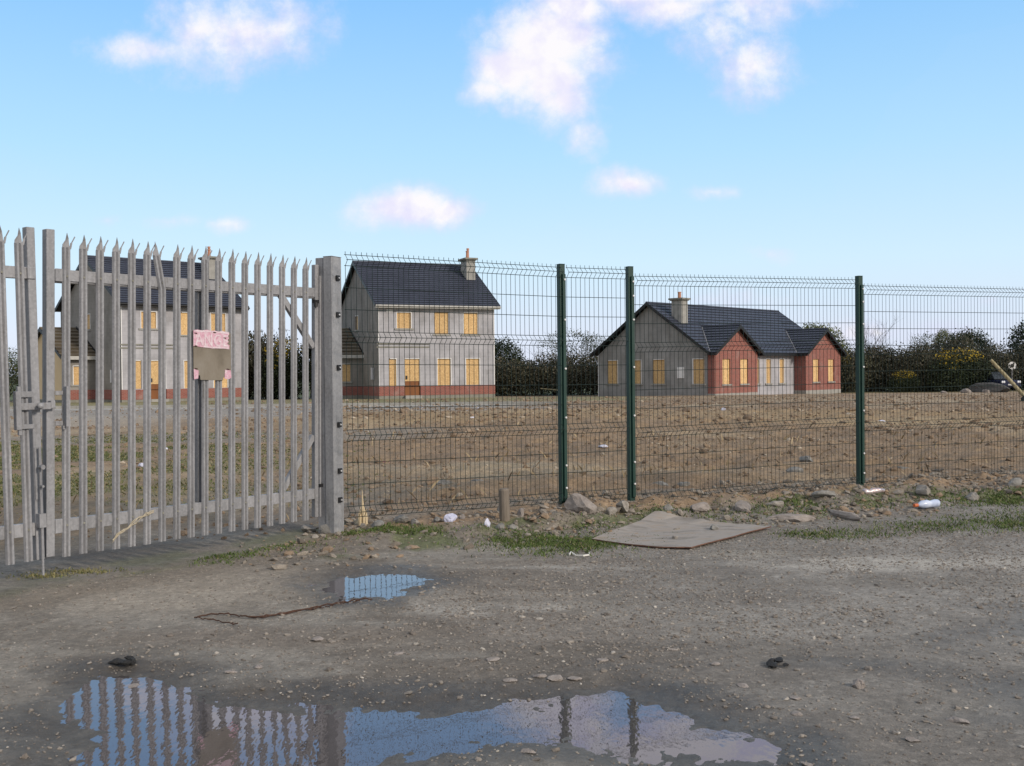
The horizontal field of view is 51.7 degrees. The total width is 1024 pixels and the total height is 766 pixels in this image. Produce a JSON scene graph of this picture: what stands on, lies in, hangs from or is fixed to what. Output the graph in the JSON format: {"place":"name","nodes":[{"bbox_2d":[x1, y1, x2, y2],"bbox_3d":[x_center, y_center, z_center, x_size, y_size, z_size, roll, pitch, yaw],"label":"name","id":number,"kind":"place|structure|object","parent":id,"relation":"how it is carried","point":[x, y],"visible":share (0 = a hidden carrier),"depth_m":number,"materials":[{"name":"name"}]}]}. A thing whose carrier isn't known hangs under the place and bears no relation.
{"place":"outdoors","nodes":[
{"label":"outdoors","id":0,"kind":"place"},
{"bbox_2d":[2,566,160,580],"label":"dry grass","id":1,"kind":"structure","parent":0,"point":[81,571],"depth_m":7.98,"materials":[{"name":"plant"}]},
{"bbox_2d":[0,429,392,513],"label":"field grass","id":2,"kind":"structure","parent":0,"point":[75,455],"depth_m":17.43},
{"bbox_2d":[0,374,1023,765],"bbox_3d":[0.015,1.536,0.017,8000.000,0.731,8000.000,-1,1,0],"label":"ground","id":3,"kind":"structure","parent":0,"point":[138,560],"depth_m":6.87,"materials":[{"name":"gravel"}]},
{"bbox_2d":[8,347,17,397],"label":"spiky shrub","id":4,"kind":"object","parent":3,"relation":"on","point":[11,364],"visible":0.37,"depth_m":76.84,"materials":[{"name":"green plant"}]},
{"bbox_2d":[0,227,55,574],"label":"palisade gate","id":5,"kind":"structure","parent":3,"relation":"on","point":[28,406],"depth_m":7.58,"materials":[{"name":"metal"}]},
{"bbox_2d":[108,655,135,664],"bbox_3d":[-2.009,1.438,5.462,0.114,0.037,0.111,0,1,25],"label":"asphalt lump","id":6,"kind":"object","parent":3,"relation":"on","point":[130,660],"visible":1,"depth_m":5.43,"materials":[{"name":"asphalt"}]},
{"bbox_2d":[38,246,249,402],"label":"house","id":7,"kind":"structure","parent":3,"relation":"on","point":[167,266],"depth_m":64.47,"materials":[{"name":"paint"}]},
{"bbox_2d":[71,366,78,386],"bbox_3d":[-26.346,-0.427,64.076,0.890,1.268,0.170,-1,1,-43],"label":"window","id":8,"kind":"structure","parent":7,"relation":"in","point":[75,368],"depth_m":64.05,"materials":[{"name":"white paint"}]},
{"bbox_2d":[136,360,140,388],"bbox_3d":[-22.282,-0.508,62.758,0.496,1.716,0.112,-1,1,-43],"label":"window","id":9,"kind":"structure","parent":7,"relation":"in","point":[138,362],"depth_m":62.85,"materials":[{"name":"white paint"}]},
{"bbox_2d":[139,311,157,329],"bbox_3d":[-21.742,-3.737,63.220,1.260,1.138,0.170,-1,1,-43],"label":"window","id":10,"kind":"structure","parent":7,"relation":"in","point":[153,313],"depth_m":63.43,"materials":[{"name":"white paint"}]},
{"bbox_2d":[151,360,157,398],"bbox_3d":[-21.363,-0.209,63.626,1.074,2.345,0.132,-1,1,-43],"label":"door","id":11,"kind":"structure","parent":7,"relation":"in","point":[154,363],"depth_m":63.50,"materials":[{"name":"yellow wood"}]},
{"bbox_2d":[181,312,186,336],"bbox_3d":[-19.907,-3.609,64.903,1.190,1.508,0.170,-1,1,-43],"label":"window","id":12,"kind":"structure","parent":7,"relation":"in","point":[183,314],"depth_m":64.77,"materials":[{"name":"white paint"}]},
{"bbox_2d":[183,360,186,387],"bbox_3d":[-19.787,-0.547,65.060,0.986,1.736,0.112,-1,1,-43],"label":"window","id":13,"kind":"structure","parent":7,"relation":"in","point":[184,361],"depth_m":64.85,"materials":[{"name":"white paint"}]},
{"bbox_2d":[210,312,225,331],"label":"window","id":14,"kind":"structure","parent":7,"relation":"in","point":[212,315],"depth_m":66.16,"materials":[{"name":"white paint"}]},
{"bbox_2d":[213,377,227,387],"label":"window","id":15,"kind":"structure","parent":7,"relation":"in","point":[225,381],"depth_m":66.63,"materials":[{"name":"white paint"}]},
{"bbox_2d":[248,330,266,399],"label":"shrub","id":16,"kind":"object","parent":3,"relation":"on","point":[250,362],"visible":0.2,"depth_m":74.74,"materials":[{"name":"green plant"}]},
{"bbox_2d":[249,328,298,398],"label":"shrub","id":17,"kind":"object","parent":3,"relation":"on","point":[262,360],"visible":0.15,"depth_m":74.79,"materials":[{"name":"green plant"}]},
{"bbox_2d":[253,338,311,398],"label":"gorse bush","id":18,"kind":"object","parent":3,"relation":"on","point":[287,375],"visible":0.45,"depth_m":72.60,"materials":[{"name":"green plant"}]},
{"bbox_2d":[194,598,371,624],"bbox_3d":[-1.430,1.425,6.704,1.094,0.031,0.395,-1,1,-44],"label":"rusty wire","id":19,"kind":"object","parent":3,"relation":"on","point":[297,610],"visible":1,"depth_m":6.55,"materials":[{"name":"metal"}]},
{"bbox_2d":[10,402,557,408],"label":"kerb","id":20,"kind":"structure","parent":3,"relation":"on","point":[249,405],"depth_m":51.22,"materials":[{"name":"concrete"}]},
{"bbox_2d":[301,524,315,531],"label":"rock","id":21,"kind":"object","parent":3,"relation":"on","point":[306,527],"visible":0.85,"depth_m":9.93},
{"bbox_2d":[319,524,330,533],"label":"rock","id":22,"kind":"object","parent":3,"relation":"on","point":[324,529],"visible":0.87,"depth_m":9.78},
{"bbox_2d":[315,256,343,532],"bbox_3d":[-1.687,0.167,9.841,0.214,2.679,0.157,0,1,26],"label":"gate post","id":23,"kind":"object","parent":3,"relation":"on","point":[332,503],"visible":0.94,"depth_m":9.78,"materials":[{"name":"metal"}]},
{"bbox_2d":[42,229,322,556],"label":"palisade gate","id":24,"kind":"structure","parent":23,"relation":"attached to","point":[198,292],"depth_m":8.58,"materials":[{"name":"metal"}]},
{"bbox_2d":[112,510,153,542],"bbox_3d":[-2.955,1.117,8.242,0.019,0.214,0.369,0,1,38],"label":"twine","id":25,"kind":"object","parent":24,"relation":"attached to","point":[129,526],"visible":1,"depth_m":8.23,"materials":[{"name":"fabric"}]},
{"bbox_2d":[193,330,230,379],"bbox_3d":[-2.501,-0.232,8.814,0.022,0.424,0.372,0,1,39],"label":"sign board","id":26,"kind":"object","parent":24,"relation":"attached to","point":[211,355],"visible":1,"depth_m":8.81,"materials":[{"name":"brown wood"}]},
{"bbox_2d":[358,491,367,525],"bbox_3d":[-1.431,1.217,10.117,0.102,0.391,0.080,-1,1,0],"label":"splintered stump","id":27,"kind":"object","parent":3,"relation":"on","point":[362,519],"visible":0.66,"depth_m":10.11,"materials":[{"name":"brown wood"}]},
{"bbox_2d":[308,574,433,601],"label":"puddle water","id":28,"kind":"structure","parent":3,"relation":"on","point":[388,586],"depth_m":7.50,"materials":[{"name":"liquid"}]},
{"bbox_2d":[370,520,384,526],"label":"rock","id":29,"kind":"object","parent":3,"relation":"on","point":[377,523],"visible":0.77,"depth_m":9.82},
{"bbox_2d":[393,515,408,522],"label":"rock","id":30,"kind":"object","parent":3,"relation":"on","point":[400,518],"visible":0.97,"depth_m":9.93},
{"bbox_2d":[309,248,500,398],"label":"house","id":31,"kind":"structure","parent":3,"relation":"on","point":[426,280],"depth_m":68.15,"materials":[{"name":"paint"}]},
{"bbox_2d":[342,364,352,382],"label":"window","id":32,"kind":"structure","parent":31,"relation":"in","point":[343,365],"depth_m":69.03,"materials":[{"name":"white paint"}]},
{"bbox_2d":[389,358,396,385],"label":"window","id":33,"kind":"structure","parent":31,"relation":"in","point":[391,360],"depth_m":66.39,"materials":[{"name":"white paint"}]},
{"bbox_2d":[394,312,413,329],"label":"window","id":34,"kind":"structure","parent":31,"relation":"in","point":[402,318],"depth_m":66.64,"materials":[{"name":"white paint"}]},
{"bbox_2d":[404,358,420,394],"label":"door","id":35,"kind":"structure","parent":31,"relation":"in","point":[412,383],"depth_m":66.91,"materials":[{"name":"yellow wood"}]},
{"bbox_2d":[433,313,450,335],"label":"window","id":36,"kind":"structure","parent":31,"relation":"in","point":[436,314],"depth_m":67.66,"materials":[{"name":"wood"}]},
{"bbox_2d":[437,358,451,384],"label":"window","id":37,"kind":"structure","parent":31,"relation":"in","point":[444,375],"depth_m":67.76,"materials":[{"name":"white paint"}]},
{"bbox_2d":[461,312,480,335],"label":"window","id":38,"kind":"structure","parent":31,"relation":"in","point":[467,327],"depth_m":68.45,"materials":[{"name":"white paint"}]},
{"bbox_2d":[465,358,479,384],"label":"window","id":39,"kind":"structure","parent":31,"relation":"in","point":[471,364],"depth_m":68.55,"materials":[{"name":"white paint"}]},
{"bbox_2d":[58,676,781,765],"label":"puddle water","id":40,"kind":"structure","parent":3,"relation":"on","point":[147,721],"depth_m":4.45,"materials":[{"name":"liquid"}]},
{"bbox_2d":[443,513,456,521],"bbox_3d":[-0.572,1.274,9.944,0.138,0.090,0.080,-1,1,-43],"label":"carrier bag","id":41,"kind":"object","parent":3,"relation":"on","point":[451,517],"visible":0.95,"depth_m":9.92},
{"bbox_2d":[499,488,509,521],"bbox_3d":[-0.072,1.254,10.035,0.105,0.501,0.104,-1,1,0],"label":"stake","id":42,"kind":"object","parent":3,"relation":"on","point":[504,508],"visible":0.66,"depth_m":9.99,"materials":[{"name":"wood"}]},
{"bbox_2d":[495,352,523,395],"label":"shrub","id":43,"kind":"object","parent":3,"relation":"on","point":[498,390],"visible":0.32,"depth_m":78.63,"materials":[{"name":"green plant"}]},
{"bbox_2d":[495,335,525,394],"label":"round tree","id":44,"kind":"object","parent":3,"relation":"on","point":[502,349],"visible":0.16,"depth_m":82.87,"materials":[{"name":"green plant"}]},
{"bbox_2d":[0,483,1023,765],"bbox_3d":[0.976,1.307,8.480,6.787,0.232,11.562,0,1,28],"label":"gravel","id":45,"kind":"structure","parent":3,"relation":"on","point":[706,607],"depth_m":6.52,"materials":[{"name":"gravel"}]},
{"bbox_2d":[0,393,1023,540],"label":"soil clods","id":46,"kind":"object","parent":3,"relation":"on","point":[403,411],"visible":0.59,"depth_m":27.00,"materials":[{"name":"soil"}]},
{"bbox_2d":[2,421,1023,523],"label":"dead stalks","id":47,"kind":"object","parent":3,"relation":"on","point":[583,474],"visible":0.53,"depth_m":16.11,"materials":[{"name":"brown plant"}]},
{"bbox_2d":[498,357,555,395],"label":"shrub","id":48,"kind":"object","parent":3,"relation":"on","point":[526,377],"visible":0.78,"depth_m":78.61,"materials":[{"name":"green plant"}]},
{"bbox_2d":[520,748,535,753],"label":"flat stone","id":49,"kind":"object","parent":3,"relation":"on","point":[527,750],"visible":1,"depth_m":4.12,"materials":[{"name":"stone"}]},
{"bbox_2d":[547,675,562,680],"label":"flat stone","id":50,"kind":"object","parent":3,"relation":"on","point":[555,677],"visible":1,"depth_m":5.09,"materials":[{"name":"stone"}]},
{"bbox_2d":[528,348,582,394],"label":"shrub","id":51,"kind":"object","parent":3,"relation":"on","point":[551,359],"visible":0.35,"depth_m":79.20,"materials":[{"name":"green plant"}]},
{"bbox_2d":[524,327,598,366],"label":"thin tree","id":52,"kind":"object","parent":3,"relation":"on","point":[555,351],"visible":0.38,"depth_m":82.90,"materials":[{"name":"green plant"}]},
{"bbox_2d":[549,351,597,394],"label":"shrub","id":53,"kind":"object","parent":3,"relation":"on","point":[589,374],"visible":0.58,"depth_m":78.54,"materials":[{"name":"green plant"}]},
{"bbox_2d":[564,493,596,512],"bbox_3d":[0.694,1.218,10.351,0.332,0.277,0.208,0,1,38],"label":"rock","id":54,"kind":"object","parent":3,"relation":"on","point":[576,502],"visible":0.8,"depth_m":10.29,"materials":[{"name":"stone"}]},
{"bbox_2d":[579,330,606,393],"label":"thin tree","id":55,"kind":"object","parent":3,"relation":"on","point":[596,346],"visible":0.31,"depth_m":82.12,"materials":[{"name":"green plant"}]},
{"bbox_2d":[605,507,616,514],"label":"rock","id":56,"kind":"object","parent":3,"relation":"on","point":[610,510],"visible":0.98,"depth_m":10.28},
{"bbox_2d":[218,465,1023,571],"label":"rubble","id":57,"kind":"object","parent":3,"relation":"on","point":[544,513],"visible":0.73,"depth_m":10.83,"materials":[{"name":"stone"}]},
{"bbox_2d":[616,501,628,511],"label":"rock","id":58,"kind":"object","parent":3,"relation":"on","point":[624,505],"visible":0.97,"depth_m":10.52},
{"bbox_2d":[592,511,770,547],"bbox_3d":[1.547,1.324,9.595,1.137,0.110,1.542,0,1,32],"label":"plywood sheet","id":59,"kind":"object","parent":3,"relation":"on","point":[693,532],"visible":1,"depth_m":9.66,"materials":[{"name":"wood"}]},
{"bbox_2d":[344,252,1023,517],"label":"fence","id":60,"kind":"object","parent":3,"relation":"on","point":[630,336],"visible":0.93,"depth_m":11.14,"materials":[{"name":"green metal"}]},
{"bbox_2d":[690,502,709,511],"bbox_3d":[1.927,1.273,10.754,0.264,0.124,0.140,-1,1,-25],"label":"rock","id":61,"kind":"object","parent":3,"relation":"on","point":[702,506],"visible":0.82,"depth_m":10.70,"materials":[{"name":"stone"}]},
{"bbox_2d":[590,292,846,395],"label":"bungalow","id":62,"kind":"object","parent":3,"relation":"on","point":[756,324],"visible":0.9,"depth_m":70.93,"materials":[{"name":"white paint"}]},
{"bbox_2d":[606,360,619,384],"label":"window","id":63,"kind":"structure","parent":62,"relation":"in","point":[615,373],"depth_m":72.38,"materials":[{"name":"white paint"}]},
{"bbox_2d":[635,360,642,384],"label":"window","id":64,"kind":"structure","parent":62,"relation":"in","point":[638,363],"depth_m":70.91,"materials":[{"name":"yellow wood"}]},
{"bbox_2d":[651,359,665,384],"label":"window","id":65,"kind":"structure","parent":62,"relation":"in","point":[661,374],"depth_m":69.71,"materials":[{"name":"white paint"}]},
{"bbox_2d":[690,358,705,384],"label":"window","id":66,"kind":"structure","parent":62,"relation":"in","point":[697,363],"depth_m":67.65,"materials":[{"name":"white paint"}]},
{"bbox_2d":[722,359,731,385],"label":"window","id":67,"kind":"structure","parent":62,"relation":"in","point":[726,373],"depth_m":67.76,"materials":[{"name":"wood"}]},
{"bbox_2d":[740,359,749,384],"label":"window","id":68,"kind":"structure","parent":62,"relation":"in","point":[741,360],"depth_m":69.26,"materials":[{"name":"wood"}]},
{"bbox_2d":[765,359,772,384],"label":"window","id":69,"kind":"structure","parent":62,"relation":"in","point":[768,361],"depth_m":72.59,"materials":[{"name":"yellow wood"}]},
{"bbox_2d":[779,359,785,383],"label":"window","id":70,"kind":"structure","parent":62,"relation":"in","point":[780,360],"depth_m":73.86,"materials":[{"name":"yellow wood"}]},
{"bbox_2d":[813,359,820,382],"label":"window","id":71,"kind":"structure","parent":62,"relation":"in","point":[815,361],"depth_m":75.52,"materials":[{"name":"wood"}]},
{"bbox_2d":[828,359,835,382],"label":"window","id":72,"kind":"structure","parent":62,"relation":"in","point":[830,361],"depth_m":77.14,"materials":[{"name":"wood"}]},
{"bbox_2d":[735,500,750,512],"bbox_3d":[2.351,1.281,10.808,0.156,0.154,0.256,-1,1,-3],"label":"rock","id":73,"kind":"object","parent":3,"relation":"on","point":[742,505],"visible":0.84,"depth_m":10.74,"materials":[{"name":"stone"}]},
{"bbox_2d":[767,501,783,506],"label":"rock","id":74,"kind":"object","parent":3,"relation":"on","point":[777,503],"visible":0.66,"depth_m":10.97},
{"bbox_2d":[766,657,788,667],"bbox_3d":[1.338,1.413,5.338,0.117,0.031,0.136,-1,1,0],"label":"asphalt lump","id":75,"kind":"object","parent":3,"relation":"on","point":[770,662],"visible":1,"depth_m":5.32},
{"bbox_2d":[765,514,815,521],"bbox_3d":[2.728,1.341,10.371,0.530,0.108,0.181,-1,1,3],"label":"rock","id":76,"kind":"object","parent":3,"relation":"on","point":[797,518],"visible":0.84,"depth_m":10.33,"materials":[{"name":"stone"}]},
{"bbox_2d":[786,467,802,472],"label":"rock","id":77,"kind":"object","parent":3,"relation":"on","point":[798,469],"visible":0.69,"depth_m":13.54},
{"bbox_2d":[799,456,812,461],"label":"rock","id":78,"kind":"object","parent":3,"relation":"on","point":[802,459],"visible":0.69,"depth_m":15.44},
{"bbox_2d":[811,490,835,497],"bbox_3d":[3.348,1.197,11.354,0.254,0.095,0.133,-1,1,-4],"label":"rock","id":79,"kind":"object","parent":3,"relation":"on","point":[822,493],"visible":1,"depth_m":11.31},
{"bbox_2d":[802,322,851,356],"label":"pale tree","id":80,"kind":"object","parent":3,"relation":"on","point":[833,332],"visible":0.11,"depth_m":92.55,"materials":[{"name":"green plant"}]},
{"bbox_2d":[826,509,860,520],"bbox_3d":[3.317,1.332,10.576,0.128,0.103,0.539,-1,1,-23],"label":"rock","id":81,"kind":"object","parent":3,"relation":"on","point":[848,515],"visible":0.88,"depth_m":10.48,"materials":[{"name":"stone"}]},
{"bbox_2d":[840,356,850,391],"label":"gorse bush","id":82,"kind":"object","parent":3,"relation":"on","point":[842,362],"visible":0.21,"depth_m":80.05,"materials":[{"name":"green plant"}]},
{"bbox_2d":[840,343,874,392],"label":"shrub","id":83,"kind":"object","parent":3,"relation":"on","point":[848,388],"visible":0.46,"depth_m":79.61,"materials":[{"name":"green plant"}]},
{"bbox_2d":[851,679,865,688],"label":"rock","id":84,"kind":"object","parent":3,"relation":"on","point":[858,683],"visible":0.96,"depth_m":4.95,"materials":[{"name":"stone"}]},
{"bbox_2d":[847,344,895,391],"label":"shrub","id":85,"kind":"object","parent":3,"relation":"on","point":[878,364],"visible":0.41,"depth_m":80.85,"materials":[{"name":"green plant"}]},
{"bbox_2d":[842,317,902,387],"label":"bare tree","id":86,"kind":"object","parent":3,"relation":"on","point":[877,338],"visible":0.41,"depth_m":82.17,"materials":[{"name":"green plant"}]},
{"bbox_2d":[863,488,884,493],"bbox_3d":[4.008,1.200,11.698,0.301,0.074,0.076,-1,1,-25],"label":"drink can","id":87,"kind":"object","parent":3,"relation":"on","point":[874,490],"visible":0.88,"depth_m":11.67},
{"bbox_2d":[865,340,906,391],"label":"shrub","id":88,"kind":"object","parent":3,"relation":"on","point":[889,365],"visible":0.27,"depth_m":81.20,"materials":[{"name":"green plant"}]},
{"bbox_2d":[887,371,921,391],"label":"gorse bush","id":89,"kind":"object","parent":3,"relation":"on","point":[912,379],"visible":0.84,"depth_m":79.05,"materials":[{"name":"green plant"}]},
{"bbox_2d":[884,342,939,391],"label":"shrub","id":90,"kind":"object","parent":3,"relation":"on","point":[905,364],"visible":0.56,"depth_m":80.15,"materials":[{"name":"green plant"}]},
{"bbox_2d":[915,485,930,495],"bbox_3d":[4.550,1.187,11.705,0.158,0.122,0.145,0,1,36],"label":"rock","id":91,"kind":"object","parent":3,"relation":"on","point":[923,490],"visible":1,"depth_m":11.66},
{"bbox_2d":[908,331,943,357],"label":"thin tree","id":92,"kind":"object","parent":3,"relation":"on","point":[936,340],"visible":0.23,"depth_m":83.92,"materials":[{"name":"green plant"}]},
{"bbox_2d":[913,499,939,508],"bbox_3d":[4.321,1.261,11.010,0.346,0.088,0.088,-1,1,-25],"label":"plastic bottle","id":93,"kind":"object","parent":3,"relation":"on","point":[922,504],"visible":1,"depth_m":10.98,"materials":[{"name":"plastic"}]},
{"bbox_2d":[907,339,958,391],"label":"shrub","id":94,"kind":"object","parent":3,"relation":"on","point":[932,356],"visible":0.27,"depth_m":80.61,"materials":[{"name":"green plant"}]},
{"bbox_2d":[935,327,953,350],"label":"pale tree","id":95,"kind":"object","parent":3,"relation":"on","point":[942,334],"visible":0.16,"depth_m":90.62,"materials":[{"name":"green plant"}]},
{"bbox_2d":[919,347,995,391],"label":"gorse bush","id":96,"kind":"object","parent":3,"relation":"on","point":[956,363],"visible":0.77,"depth_m":78.86,"materials":[{"name":"green plant"}]},
{"bbox_2d":[930,328,985,390],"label":"shrub","id":97,"kind":"object","parent":3,"relation":"on","point":[955,341],"visible":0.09,"depth_m":81.72,"materials":[{"name":"green plant"}]},
{"bbox_2d":[946,716,969,723],"bbox_3d":[1.889,1.429,4.477,0.095,0.023,0.054,0,1,22],"label":"flat stone","id":98,"kind":"object","parent":3,"relation":"on","point":[955,719],"visible":1,"depth_m":4.46,"materials":[{"name":"stone"}]},
{"bbox_2d":[944,327,998,354],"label":"round tree","id":99,"kind":"object","parent":3,"relation":"on","point":[980,342],"visible":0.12,"depth_m":89.28,"materials":[{"name":"green plant"}]},
{"bbox_2d":[964,492,978,500],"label":"rock","id":100,"kind":"object","parent":3,"relation":"on","point":[973,496],"visible":0.86,"depth_m":11.66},
{"bbox_2d":[953,338,1021,389],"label":"shrub","id":101,"kind":"object","parent":3,"relation":"on","point":[1007,369],"visible":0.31,"depth_m":79.94,"materials":[{"name":"green plant"}]},
{"bbox_2d":[969,382,1009,392],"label":"soil heap","id":102,"kind":"object","parent":3,"relation":"on","point":[976,387],"visible":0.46,"depth_m":72.71,"materials":[{"name":"soil"}]},
{"bbox_2d":[977,372,1020,390],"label":"car","id":103,"kind":"object","parent":3,"relation":"on","point":[994,377],"visible":0.52,"depth_m":78.42,"materials":[{"name":"black paint"}]},
{"bbox_2d":[988,346,1023,389],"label":"shrub","id":104,"kind":"object","parent":3,"relation":"on","point":[1012,357],"visible":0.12,"depth_m":83.31,"materials":[{"name":"green plant"}]},
{"bbox_2d":[990,359,1023,395],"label":"leaning pole","id":105,"kind":"object","parent":3,"relation":"on","point":[1006,376],"visible":0.88,"depth_m":46.97,"materials":[{"name":"brown wood"}]},
{"bbox_2d":[1004,320,1023,354],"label":"round tree","id":106,"kind":"object","parent":3,"relation":"on","point":[1019,337],"visible":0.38,"depth_m":88.04,"materials":[{"name":"green plant"}]},
{"bbox_2d":[1006,342,1023,389],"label":"shrub","id":107,"kind":"object","parent":3,"relation":"on","point":[1022,351],"visible":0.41,"depth_m":83.26,"materials":[{"name":"green plant"}]},
{"bbox_2d":[1008,478,1021,486],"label":"rock","id":108,"kind":"object","parent":3,"relation":"on","point":[1013,482],"visible":0.66,"depth_m":12.32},
{"bbox_2d":[0,0,1023,375],"label":"sky","id":109,"kind":"structure","parent":0,"point":[881,142],"materials":[{"name":"blue"}]},
{"bbox_2d":[188,481,1023,566],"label":"grass","id":110,"kind":"structure","parent":0,"point":[572,541],"depth_m":9.66,"materials":[{"name":"plant"}]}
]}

